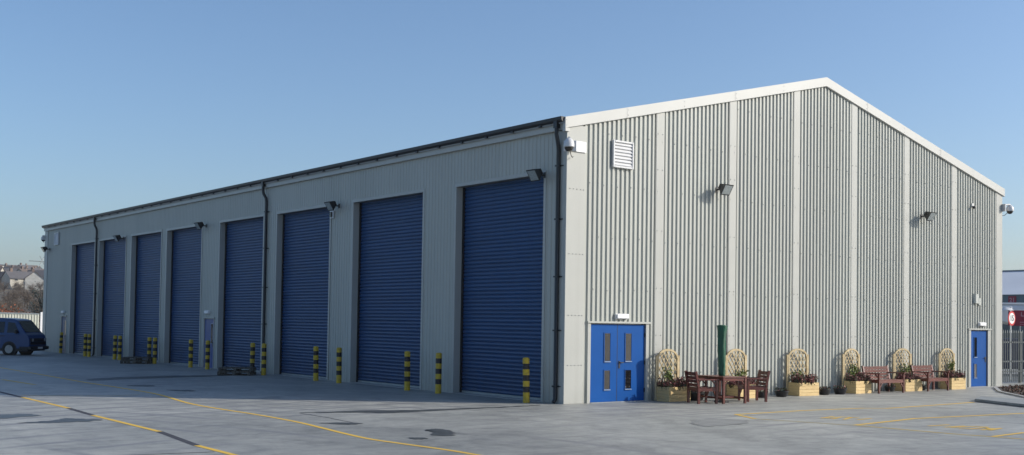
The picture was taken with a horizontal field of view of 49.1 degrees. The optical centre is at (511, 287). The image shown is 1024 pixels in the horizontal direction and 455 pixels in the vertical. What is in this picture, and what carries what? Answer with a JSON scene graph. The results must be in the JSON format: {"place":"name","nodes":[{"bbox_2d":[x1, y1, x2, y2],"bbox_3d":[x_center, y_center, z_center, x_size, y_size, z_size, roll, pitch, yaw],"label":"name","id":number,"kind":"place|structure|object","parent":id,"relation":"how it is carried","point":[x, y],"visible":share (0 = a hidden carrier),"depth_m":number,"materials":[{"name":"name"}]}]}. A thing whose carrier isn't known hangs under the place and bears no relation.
{"place":"outdoors","nodes":[
{"label":"outdoors","id":0,"kind":"place"},
{"bbox_2d":[0,287,41,327],"bbox_3d":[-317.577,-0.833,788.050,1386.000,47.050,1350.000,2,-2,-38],"label":"hill","id":1,"kind":"structure","parent":0,"point":[8,289],"depth_m":319.94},
{"bbox_2d":[2,295,22,310],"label":"bare tree","id":2,"kind":"object","parent":1,"relation":"on","point":[10,303],"visible":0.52,"depth_m":231.88,"materials":[{"name":"brown plant"}]},
{"bbox_2d":[0,268,31,287],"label":"hillside house","id":3,"kind":"structure","parent":1,"relation":"on","point":[10,275],"depth_m":426.57,"materials":[{"name":"stone"}]},
{"bbox_2d":[19,290,33,304],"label":"bare tree","id":4,"kind":"object","parent":1,"relation":"on","point":[26,298],"visible":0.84,"depth_m":261.29,"materials":[{"name":"brown plant"}]},
{"bbox_2d":[15,291,39,304],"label":"bare tree","id":5,"kind":"object","parent":1,"relation":"on","point":[24,298],"visible":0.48,"depth_m":266.29,"materials":[{"name":"brown plant"}]},
{"bbox_2d":[24,296,38,309],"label":"bare tree","id":6,"kind":"object","parent":1,"relation":"on","point":[31,299],"visible":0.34,"depth_m":220.99,"materials":[{"name":"brown plant"}]},
{"bbox_2d":[22,269,43,289],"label":"hillside house","id":7,"kind":"structure","parent":1,"relation":"on","point":[32,277],"depth_m":413.86,"materials":[{"name":"paint"}]},
{"bbox_2d":[26,281,42,321],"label":"evergreen tree","id":8,"kind":"object","parent":1,"relation":"on","point":[40,304],"visible":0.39,"depth_m":102.87,"materials":[{"name":"green plant"}]},
{"bbox_2d":[27,267,43,277],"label":"hillside house","id":9,"kind":"structure","parent":1,"relation":"on","point":[40,272],"depth_m":460.38,"materials":[{"name":"brick"}]},
{"bbox_2d":[0,351,1023,454],"bbox_3d":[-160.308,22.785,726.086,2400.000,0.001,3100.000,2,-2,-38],"label":"ground","id":10,"kind":"structure","parent":0,"point":[654,427],"depth_m":23.86,"materials":[{"name":"concrete"}]},
{"bbox_2d":[0,312,38,328],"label":"fence","id":11,"kind":"object","parent":10,"relation":"on","point":[34,317],"visible":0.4,"depth_m":85.50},
{"bbox_2d":[0,414,40,417],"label":"wet patch","id":12,"kind":"object","parent":10,"relation":"on","point":[12,415],"visible":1,"depth_m":23.16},
{"bbox_2d":[0,318,48,354],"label":"van","id":13,"kind":"object","parent":10,"relation":"on","point":[23,336],"visible":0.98,"depth_m":58.74,"materials":[{"name":"paint"}]},
{"bbox_2d":[40,312,42,331],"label":"white post","id":14,"kind":"object","parent":10,"relation":"on","point":[41,315],"visible":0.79,"depth_m":83.91,"materials":[{"name":"plastic"}]},
{"bbox_2d":[21,397,68,407],"bbox_3d":[-11.199,2.746,26.830,0.110,0.001,3.930,2,-2,-37],"label":"road marking line","id":15,"kind":"object","parent":10,"relation":"on","point":[45,402],"visible":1,"depth_m":26.79,"materials":[{"name":"yellow paint"}]},
{"bbox_2d":[59,332,62,352],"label":"bollard","id":16,"kind":"object","parent":10,"relation":"on","point":[61,342],"visible":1,"depth_m":63.08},
{"bbox_2d":[23,418,100,422],"bbox_3d":[-8.845,2.627,22.028,0.972,0.001,1.425,0,-2,21],"label":"wet patch","id":17,"kind":"object","parent":10,"relation":"on","point":[67,420],"visible":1,"depth_m":22.20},
{"bbox_2d":[67,408,93,414],"bbox_3d":[-9.402,2.697,24.402,0.130,0.001,2.113,2,-2,-35],"label":"drain channel","id":18,"kind":"object","parent":10,"relation":"on","point":[80,411],"visible":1,"depth_m":24.41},
{"bbox_2d":[83,334,86,355],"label":"bollard","id":19,"kind":"object","parent":10,"relation":"on","point":[85,346],"visible":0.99,"depth_m":58.61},
{"bbox_2d":[87,334,90,356],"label":"bollard","id":20,"kind":"object","parent":10,"relation":"on","point":[89,346],"visible":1,"depth_m":58.10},
{"bbox_2d":[113,335,116,359],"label":"bollard","id":21,"kind":"object","parent":10,"relation":"on","point":[114,346],"visible":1,"depth_m":54.94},
{"bbox_2d":[117,336,121,359],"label":"bollard","id":22,"kind":"object","parent":10,"relation":"on","point":[119,347],"visible":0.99,"depth_m":54.45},
{"bbox_2d":[91,415,158,431],"bbox_3d":[-7.606,2.645,21.949,0.110,0.001,3.970,2,-2,-37],"label":"road marking line","id":23,"kind":"object","parent":10,"relation":"on","point":[126,423],"visible":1,"depth_m":21.81,"materials":[{"name":"yellow paint"}]},
{"bbox_2d":[120,360,152,363],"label":"pallet","id":24,"kind":"object","parent":10,"relation":"on","point":[137,362],"visible":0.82,"depth_m":50.11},
{"bbox_2d":[121,357,152,360],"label":"pallet","id":25,"kind":"object","parent":24,"relation":"on","point":[137,358],"visible":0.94,"depth_m":50.16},
{"bbox_2d":[147,337,151,356],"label":"bollard","id":26,"kind":"object","parent":10,"relation":"on","point":[149,340],"visible":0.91,"depth_m":51.07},
{"bbox_2d":[152,337,156,363],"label":"bollard","id":27,"kind":"object","parent":10,"relation":"on","point":[154,350],"visible":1,"depth_m":50.53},
{"bbox_2d":[87,375,227,380],"bbox_3d":[-12.259,3.127,39.337,1.515,0.001,6.563,0,-2,36],"label":"wet patch","id":28,"kind":"object","parent":10,"relation":"on","point":[114,378],"visible":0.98,"depth_m":38.77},
{"bbox_2d":[158,431,198,445],"bbox_3d":[-5.766,2.590,19.295,0.130,0.001,2.498,2,-2,-31],"label":"drain channel","id":29,"kind":"object","parent":10,"relation":"on","point":[178,438],"visible":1,"depth_m":19.23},
{"bbox_2d":[188,339,192,366],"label":"bollard","id":30,"kind":"object","parent":10,"relation":"on","point":[190,361],"visible":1,"depth_m":47.31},
{"bbox_2d":[205,340,209,368],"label":"bollard","id":31,"kind":"object","parent":10,"relation":"on","point":[207,357],"visible":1,"depth_m":45.79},
{"bbox_2d":[194,445,236,454],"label":"road marking line","id":32,"kind":"object","parent":10,"relation":"on","point":[201,446],"visible":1,"depth_m":17.62,"materials":[{"name":"yellow paint"}]},
{"bbox_2d":[217,371,255,375],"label":"pallet","id":33,"kind":"object","parent":10,"relation":"on","point":[236,373],"visible":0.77,"depth_m":41.04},
{"bbox_2d":[218,366,255,371],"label":"pallet","id":34,"kind":"object","parent":33,"relation":"on","point":[235,369],"visible":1,"depth_m":41.11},
{"bbox_2d":[0,367,479,454],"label":"lane line","id":35,"kind":"object","parent":10,"relation":"on","point":[273,417],"visible":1,"depth_m":22.79,"materials":[{"name":"yellow paint"}]},
{"bbox_2d":[250,343,254,366],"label":"bollard","id":36,"kind":"object","parent":10,"relation":"on","point":[252,354],"visible":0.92,"depth_m":42.44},
{"bbox_2d":[261,343,266,374],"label":"bollard","id":37,"kind":"object","parent":10,"relation":"on","point":[263,359],"visible":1,"depth_m":41.59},
{"bbox_2d":[313,346,318,380],"bbox_3d":[-6.724,2.596,38.417,0.178,1.185,0.178,0,-1,10],"label":"bollard","id":38,"kind":"object","parent":10,"relation":"on","point":[315,363],"visible":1,"depth_m":38.35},
{"bbox_2d":[336,347,341,382],"bbox_3d":[-5.737,2.570,37.151,0.178,1.185,0.178,0,-1,18],"label":"bollard","id":39,"kind":"object","parent":10,"relation":"on","point":[338,364],"visible":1,"depth_m":37.08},
{"bbox_2d":[329,422,362,424],"bbox_3d":[-3.437,2.727,22.556,0.846,0.001,0.455,0,-2,18],"label":"wet patch","id":40,"kind":"object","parent":10,"relation":"on","point":[344,423],"visible":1,"depth_m":22.51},
{"bbox_2d":[404,351,409,390],"bbox_3d":[-3.158,2.502,33.788,0.178,1.185,0.178,-1,-2,36],"label":"bollard","id":41,"kind":"object","parent":10,"relation":"on","point":[406,370],"visible":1,"depth_m":33.72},
{"bbox_2d":[299,405,534,412],"bbox_3d":[-1.801,2.873,26.372,6.541,0.001,0.944,2,-2,-32],"label":"wet patch","id":42,"kind":"object","parent":10,"relation":"on","point":[380,411],"visible":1,"depth_m":25.82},
{"bbox_2d":[435,353,441,393],"bbox_3d":[-2.134,2.478,32.535,0.178,1.185,0.178,3,-4,-37],"label":"bollard","id":43,"kind":"object","parent":10,"relation":"on","point":[438,374],"visible":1,"depth_m":32.46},
{"bbox_2d":[426,428,454,435],"bbox_3d":[-1.336,2.711,21.057,0.544,0.001,1.430,1,-2,-11],"label":"wet patch","id":44,"kind":"object","parent":10,"relation":"on","point":[441,432],"visible":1,"depth_m":20.97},
{"bbox_2d":[523,357,529,402],"bbox_3d":[0.371,2.414,29.325,0.178,1.185,0.178,0,-3,-6],"label":"bollard","id":45,"kind":"object","parent":10,"relation":"on","point":[526,385],"visible":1,"depth_m":29.25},
{"bbox_2d":[655,349,690,401],"bbox_3d":[4.444,2.403,30.837,0.980,1.428,0.490,2,-2,-41],"label":"planter","id":46,"kind":"object","parent":10,"relation":"on","point":[669,394],"visible":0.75,"depth_m":30.71,"materials":[{"name":"brown wood"}]},
{"bbox_2d":[662,366,673,381],"bbox_3d":[4.324,2.495,30.888,0.439,0.674,0.174,2,-2,-38],"label":"climbing plant","id":47,"kind":"object","parent":46,"relation":"in","point":[669,375],"visible":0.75,"depth_m":30.89,"materials":[{"name":"green plant"}]},
{"bbox_2d":[657,376,686,390],"bbox_3d":[4.473,2.620,30.795,1.005,0.399,0.527,2,-2,-38],"label":"heather","id":48,"kind":"object","parent":46,"relation":"in","point":[678,382],"visible":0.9,"depth_m":30.66,"materials":[{"name":"pink plant"}]},
{"bbox_2d":[691,391,704,400],"bbox_3d":[5.110,2.955,31.201,0.591,0.368,0.580,2,-2,-38],"label":"plant pot","id":49,"kind":"object","parent":10,"relation":"on","point":[693,395],"visible":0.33,"depth_m":30.98,"materials":[{"name":"black plastic"}]},
{"bbox_2d":[684,370,718,403],"bbox_3d":[5.103,2.673,30.175,0.719,0.866,0.644,2,-2,-20],"label":"garden chair","id":50,"kind":"object","parent":10,"relation":"on","point":[693,378],"visible":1,"depth_m":29.99,"materials":[{"name":"brown wood"}]},
{"bbox_2d":[691,418,747,425],"bbox_3d":[4.367,2.897,24.170,1.981,0.001,1.446,2,-2,-38],"label":"wet patch","id":51,"kind":"object","parent":10,"relation":"on","point":[713,422],"visible":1,"depth_m":24.12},
{"bbox_2d":[714,325,728,402],"bbox_3d":[5.741,2.073,30.670,0.400,2.117,0.394,2,-2,-38],"label":"parasol","id":52,"kind":"object","parent":10,"relation":"on","point":[721,340],"visible":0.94,"depth_m":30.61,"materials":[{"name":"fabric"}]},
{"bbox_2d":[698,375,746,403],"bbox_3d":[5.730,2.773,30.648,0.800,0.716,1.192,2,-2,-27],"label":"garden table","id":53,"kind":"object","parent":10,"relation":"on","point":[727,378],"visible":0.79,"depth_m":30.29,"materials":[{"name":"brown wood"}]},
{"bbox_2d":[725,349,754,398],"bbox_3d":[6.680,2.493,32.571,0.980,1.428,0.490,2,-2,-39],"label":"planter","id":54,"kind":"object","parent":10,"relation":"on","point":[732,391],"visible":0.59,"depth_m":32.54,"materials":[{"name":"brown wood"}]},
{"bbox_2d":[733,369,748,375],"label":"climbing plant","id":55,"kind":"object","parent":54,"relation":"in","point":[740,373],"visible":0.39,"depth_m":32.75,"materials":[{"name":"green plant"}]},
{"bbox_2d":[728,375,755,387],"bbox_3d":[6.692,2.719,32.539,1.104,0.390,0.557,2,-2,-38],"label":"heather","id":56,"kind":"object","parent":54,"relation":"in","point":[733,383],"visible":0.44,"depth_m":32.36,"materials":[{"name":"brown plant"}]},
{"bbox_2d":[738,370,769,401],"bbox_3d":[6.744,2.733,31.281,0.719,0.866,0.644,1,-2,-14],"label":"garden chair","id":57,"kind":"object","parent":10,"relation":"on","point":[764,376],"visible":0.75,"depth_m":31.10,"materials":[{"name":"brown wood"}]},
{"bbox_2d":[758,389,768,397],"bbox_3d":[7.315,3.090,32.915,0.440,0.274,0.438,2,-2,-38],"label":"plant pot","id":58,"kind":"object","parent":10,"relation":"on","point":[760,393],"visible":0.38,"depth_m":32.76,"materials":[{"name":"black plastic"}]},
{"bbox_2d":[774,387,788,396],"bbox_3d":[8.049,3.113,33.442,0.458,0.286,0.452,2,-2,-38],"label":"plant pot","id":59,"kind":"object","parent":10,"relation":"on","point":[781,392],"visible":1,"depth_m":33.31,"materials":[{"name":"black plastic"}]},
{"bbox_2d":[786,349,818,395],"bbox_3d":[8.916,2.582,34.306,0.980,1.428,0.490,2,-2,-35],"label":"planter","id":60,"kind":"object","parent":10,"relation":"on","point":[804,389],"visible":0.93,"depth_m":34.23,"materials":[{"name":"brown wood"}]},
{"bbox_2d":[791,373,817,385],"bbox_3d":[8.938,2.798,34.281,0.990,0.409,0.559,2,-2,-38],"label":"heather","id":61,"kind":"object","parent":60,"relation":"in","point":[801,379],"visible":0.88,"depth_m":34.12,"materials":[{"name":"pink plant"}]},
{"bbox_2d":[819,386,830,394],"bbox_3d":[9.687,3.187,34.749,0.430,0.271,0.432,2,-2,-38],"label":"plant pot","id":62,"kind":"object","parent":10,"relation":"on","point":[824,390],"visible":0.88,"depth_m":34.63,"materials":[{"name":"black plastic"}]},
{"bbox_2d":[833,385,846,393],"bbox_3d":[10.316,3.203,35.238,0.456,0.289,0.452,2,-2,-38],"label":"plant pot","id":63,"kind":"object","parent":10,"relation":"on","point":[840,390],"visible":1,"depth_m":35.11,"materials":[{"name":"black plastic"}]},
{"bbox_2d":[823,416,872,419],"bbox_3d":[7.679,2.999,25.751,0.954,0.003,0.830,-1,-2,38],"label":"bay lettering","id":64,"kind":"object","parent":10,"relation":"on","point":[845,418],"visible":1,"depth_m":25.88,"materials":[{"name":"yellow paint"}]},
{"bbox_2d":[738,402,972,414],"bbox_3d":[9.377,3.136,29.184,9.954,0.001,0.584,2,-2,-35],"label":"road marking line","id":65,"kind":"object","parent":10,"relation":"on","point":[856,408],"visible":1,"depth_m":28.93,"materials":[{"name":"yellow paint"}]},
{"bbox_2d":[842,348,870,393],"bbox_3d":[11.086,2.669,35.989,0.980,1.428,0.490,2,-2,-41],"label":"planter","id":66,"kind":"object","parent":10,"relation":"on","point":[858,387],"visible":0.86,"depth_m":35.85,"materials":[{"name":"brown wood"}]},
{"bbox_2d":[848,364,858,376],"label":"climbing plant","id":67,"kind":"object","parent":66,"relation":"in","point":[855,369],"visible":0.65,"depth_m":36.05,"materials":[{"name":"green plant"}]},
{"bbox_2d":[846,372,871,382],"bbox_3d":[11.112,2.893,35.945,1.005,0.389,0.504,2,-2,-38],"label":"heather","id":68,"kind":"object","parent":66,"relation":"in","point":[860,376],"visible":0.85,"depth_m":35.84,"materials":[{"name":"brown plant"}]},
{"bbox_2d":[861,365,905,393],"bbox_3d":[12.098,2.982,36.500,1.384,0.866,0.719,2,-2,-36],"label":"garden bench","id":69,"kind":"object","parent":10,"relation":"on","point":[866,369],"visible":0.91,"depth_m":36.56,"materials":[{"name":"brown wood"}]},
{"bbox_2d":[884,384,895,391],"bbox_3d":[12.543,3.322,37.182,0.387,0.242,0.397,2,-2,-38],"label":"plant pot","id":70,"kind":"object","parent":10,"relation":"on","point":[891,388],"visible":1,"depth_m":37.06,"materials":[{"name":"black plastic"}]},
{"bbox_2d":[892,348,921,391],"bbox_3d":[13.332,2.759,37.730,0.980,1.428,0.490,2,-2,-34],"label":"planter","id":71,"kind":"object","parent":10,"relation":"on","point":[914,385],"visible":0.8,"depth_m":37.66,"materials":[{"name":"brown wood"}]},
{"bbox_2d":[899,363,912,374],"bbox_3d":[13.325,2.873,37.879,0.831,0.684,0.173,2,-2,-38],"label":"climbing plant","id":72,"kind":"object","parent":71,"relation":"in","point":[907,369],"visible":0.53,"depth_m":37.85,"materials":[{"name":"green plant"}]},
{"bbox_2d":[895,370,922,381],"bbox_3d":[13.336,2.980,37.699,1.021,0.399,0.564,2,-2,-38],"label":"heather","id":73,"kind":"object","parent":71,"relation":"in","point":[909,377],"visible":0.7,"depth_m":37.55,"materials":[{"name":"pink plant"}]},
{"bbox_2d":[910,364,949,390],"bbox_3d":[14.249,3.069,38.193,1.324,0.866,0.719,2,-2,-39],"label":"garden bench","id":74,"kind":"object","parent":10,"relation":"on","point":[928,377],"visible":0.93,"depth_m":38.29,"materials":[{"name":"brown wood"}]},
{"bbox_2d":[856,425,1020,438],"bbox_3d":[9.032,2.906,22.143,4.849,0.001,0.276,-1,-3,45],"label":"road marking line","id":75,"kind":"object","parent":10,"relation":"on","point":[936,432],"visible":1,"depth_m":22.53,"materials":[{"name":"yellow paint"}]},
{"bbox_2d":[856,413,1023,424],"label":"road marking line","id":76,"kind":"object","parent":10,"relation":"on","point":[932,417],"visible":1,"depth_m":26.33,"materials":[{"name":"yellow paint"}]},
{"bbox_2d":[938,348,965,389],"bbox_3d":[15.495,2.846,39.408,0.980,1.428,0.490,2,-2,-37],"label":"planter","id":77,"kind":"object","parent":10,"relation":"on","point":[958,383],"visible":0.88,"depth_m":39.31,"materials":[{"name":"brown wood"}]},
{"bbox_2d":[948,358,954,371],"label":"climbing plant","id":78,"kind":"object","parent":77,"relation":"in","point":[952,365],"visible":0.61,"depth_m":39.58,"materials":[{"name":"green plant"}]},
{"bbox_2d":[940,370,965,380],"bbox_3d":[15.527,3.071,39.360,1.084,0.391,0.624,2,-2,-38],"label":"heather","id":79,"kind":"object","parent":77,"relation":"in","point":[955,374],"visible":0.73,"depth_m":39.20,"materials":[{"name":"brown plant"}]},
{"bbox_2d":[930,424,1000,429],"bbox_3d":[9.652,2.969,23.896,1.358,0.005,0.880,-1,-2,41],"label":"bay lettering","id":80,"kind":"object","parent":10,"relation":"on","point":[972,428],"visible":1,"depth_m":23.80,"materials":[{"name":"yellow paint"}]},
{"bbox_2d":[1002,306,1012,324],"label":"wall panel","id":81,"kind":"object","parent":10,"relation":"on","point":[1005,309],"visible":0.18,"depth_m":64.83,"materials":[{"name":"white metal"}]},
{"bbox_2d":[993,387,1023,397],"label":"kerb","id":82,"kind":"structure","parent":10,"relation":"on","point":[997,389],"depth_m":36.81,"materials":[{"name":"concrete"}]},
{"bbox_2d":[998,386,1023,395],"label":"soil bed","id":83,"kind":"object","parent":10,"relation":"on","point":[1000,388],"visible":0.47,"depth_m":38.30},
{"bbox_2d":[1001,384,1023,394],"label":"ground cover","id":84,"kind":"object","parent":83,"relation":"on","point":[1017,389],"visible":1,"depth_m":38.64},
{"bbox_2d":[1008,310,1014,378],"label":"speed limit sign","id":85,"kind":"object","parent":10,"relation":"on","point":[1011,317],"visible":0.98,"depth_m":47.93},
{"bbox_2d":[1002,303,1023,309],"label":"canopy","id":86,"kind":"object","parent":10,"relation":"on","point":[1017,306],"depth_m":69.23,"materials":[{"name":"white metal"}]},
{"bbox_2d":[1002,330,1023,382],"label":"palisade fence","id":87,"kind":"object","parent":10,"relation":"on","point":[1020,361],"visible":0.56,"depth_m":44.65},
{"bbox_2d":[1002,270,1023,337],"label":"depot shed","id":88,"kind":"structure","parent":10,"relation":"on","point":[1012,286],"depth_m":83.36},
{"bbox_2d":[1008,310,1023,331],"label":"site board","id":89,"kind":"object","parent":10,"relation":"on","point":[1019,318],"visible":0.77,"depth_m":55.78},
{"bbox_2d":[0,0,1023,269],"label":"sky","id":90,"kind":"structure","parent":0,"point":[106,105],"materials":[{"name":"blue"}]},
{"bbox_2d":[42,77,1004,403],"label":"warehouse","id":91,"kind":"structure","parent":0,"point":[482,263],"depth_m":35.40,"materials":[{"name":"paint"}]},
{"bbox_2d":[60,315,66,352],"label":"personnel door","id":92,"kind":"structure","parent":91,"relation":"in","point":[63,317],"depth_m":63.39,"materials":[{"name":"paint"}]},
{"bbox_2d":[68,240,94,354],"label":"roller door","id":93,"kind":"structure","parent":91,"relation":"in","point":[82,253],"depth_m":61.87,"materials":[{"name":"paint"}]},
{"bbox_2d":[96,235,126,358],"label":"roller door","id":94,"kind":"structure","parent":91,"relation":"in","point":[112,254],"depth_m":57.98,"materials":[{"name":"paint"}]},
{"bbox_2d":[128,229,162,362],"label":"roller door","id":95,"kind":"structure","parent":91,"relation":"in","point":[146,247],"depth_m":54.07,"materials":[{"name":"paint"}]},
{"bbox_2d":[163,224,202,366],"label":"roller door","id":96,"kind":"structure","parent":91,"relation":"in","point":[184,244],"depth_m":50.23,"materials":[{"name":"paint"}]},
{"bbox_2d":[194,222,206,229],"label":"floodlight","id":97,"kind":"object","parent":91,"relation":"attached to","point":[199,225],"visible":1,"depth_m":47.43,"materials":[{"name":"black plastic"}]},
{"bbox_2d":[202,317,214,367],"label":"personnel door","id":98,"kind":"structure","parent":91,"relation":"in","point":[209,322],"depth_m":47.16,"materials":[{"name":"paint"}]},
{"bbox_2d":[216,213,264,372],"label":"roller door","id":99,"kind":"structure","parent":91,"relation":"in","point":[241,239],"depth_m":45.43,"materials":[{"name":"paint"}]},
{"bbox_2d":[273,204,331,379],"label":"roller door","id":100,"kind":"structure","parent":91,"relation":"in","point":[303,235],"depth_m":41.16,"materials":[{"name":"paint"}]},
{"bbox_2d":[324,201,339,210],"bbox_3d":[-6.152,-2.808,38.464,0.486,0.339,0.376,2,-2,-38],"label":"floodlight","id":101,"kind":"object","parent":91,"relation":"attached to","point":[331,205],"visible":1,"depth_m":38.36,"materials":[{"name":"black metal"}]},
{"bbox_2d":[349,189,424,389],"bbox_3d":[-3.869,-0.020,36.223,0.610,6.360,4.450,2,-2,-38],"label":"roller door","id":102,"kind":"structure","parent":91,"relation":"in","point":[387,234],"depth_m":36.46,"materials":[{"name":"paint"}]},
{"bbox_2d":[451,170,546,401],"bbox_3d":[-0.221,-0.114,31.524,0.610,6.360,4.250,2,-2,-38],"label":"roller door","id":103,"kind":"structure","parent":91,"relation":"in","point":[498,307],"depth_m":31.70,"materials":[{"name":"paint"}]},
{"bbox_2d":[526,168,545,181],"bbox_3d":[0.673,-2.984,29.673,0.486,0.339,0.376,2,-2,-38],"label":"floodlight","id":104,"kind":"object","parent":91,"relation":"attached to","point":[535,174],"visible":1,"depth_m":29.57,"materials":[{"name":"grey metal"}]},
{"bbox_2d":[563,137,586,157],"bbox_3d":[1.548,-3.621,29.095,0.434,0.488,1.061,0,-2,24],"label":"dome camera","id":105,"kind":"object","parent":91,"relation":"attached to","point":[569,144],"visible":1,"depth_m":29.09,"materials":[{"name":"white plastic"}]},
{"bbox_2d":[587,321,650,402],"bbox_3d":[2.854,1.991,30.159,2.316,2.160,0.190,2,-2,-38],"label":"double door","id":106,"kind":"structure","parent":91,"relation":"in","point":[617,352],"depth_m":30.15,"materials":[{"name":"paint"}]},
{"bbox_2d":[615,314,628,318],"bbox_3d":[2.969,0.772,30.165,0.460,0.140,0.100,2,-2,-38],"label":"emergency light","id":107,"kind":"object","parent":91,"relation":"attached to","point":[621,316],"visible":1,"depth_m":30.10,"materials":[{"name":"white plastic"}]},
{"bbox_2d":[716,184,733,195],"bbox_3d":[6.114,-2.842,32.435,0.376,0.339,0.486,2,-2,-38],"label":"floodlight","id":108,"kind":"object","parent":91,"relation":"attached to","point":[724,189],"visible":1,"depth_m":32.32,"materials":[{"name":"black plastic"}]},
{"bbox_2d":[921,211,936,220],"bbox_3d":[14.430,-2.479,38.884,0.376,0.339,0.486,2,-2,-38],"label":"floodlight","id":109,"kind":"object","parent":91,"relation":"attached to","point":[929,216],"visible":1,"depth_m":38.77,"materials":[{"name":"black plastic"}]},
{"bbox_2d":[973,294,980,304],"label":"alarm box","id":110,"kind":"object","parent":91,"relation":"attached to","point":[976,299],"visible":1,"depth_m":41.05,"materials":[{"name":"grey plastic"}]},
{"bbox_2d":[967,328,991,386],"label":"single door","id":111,"kind":"structure","parent":91,"relation":"in","point":[979,339],"depth_m":41.32,"materials":[{"name":"paint"}]},
{"bbox_2d":[1002,204,1013,215],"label":"dome camera","id":112,"kind":"object","parent":91,"relation":"attached to","point":[1009,208],"visible":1,"depth_m":42.49,"materials":[{"name":"white plastic"}]},
{"bbox_2d":[975,396,1023,406],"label":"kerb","id":113,"kind":"structure","parent":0,"point":[1009,401],"depth_m":31.94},
{"bbox_2d":[1002,338,1023,368],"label":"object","id":114,"kind":"object","parent":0,"point":[1012,354],"visible":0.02,"depth_m":52.19,"materials":[{"name":"grey metal"}]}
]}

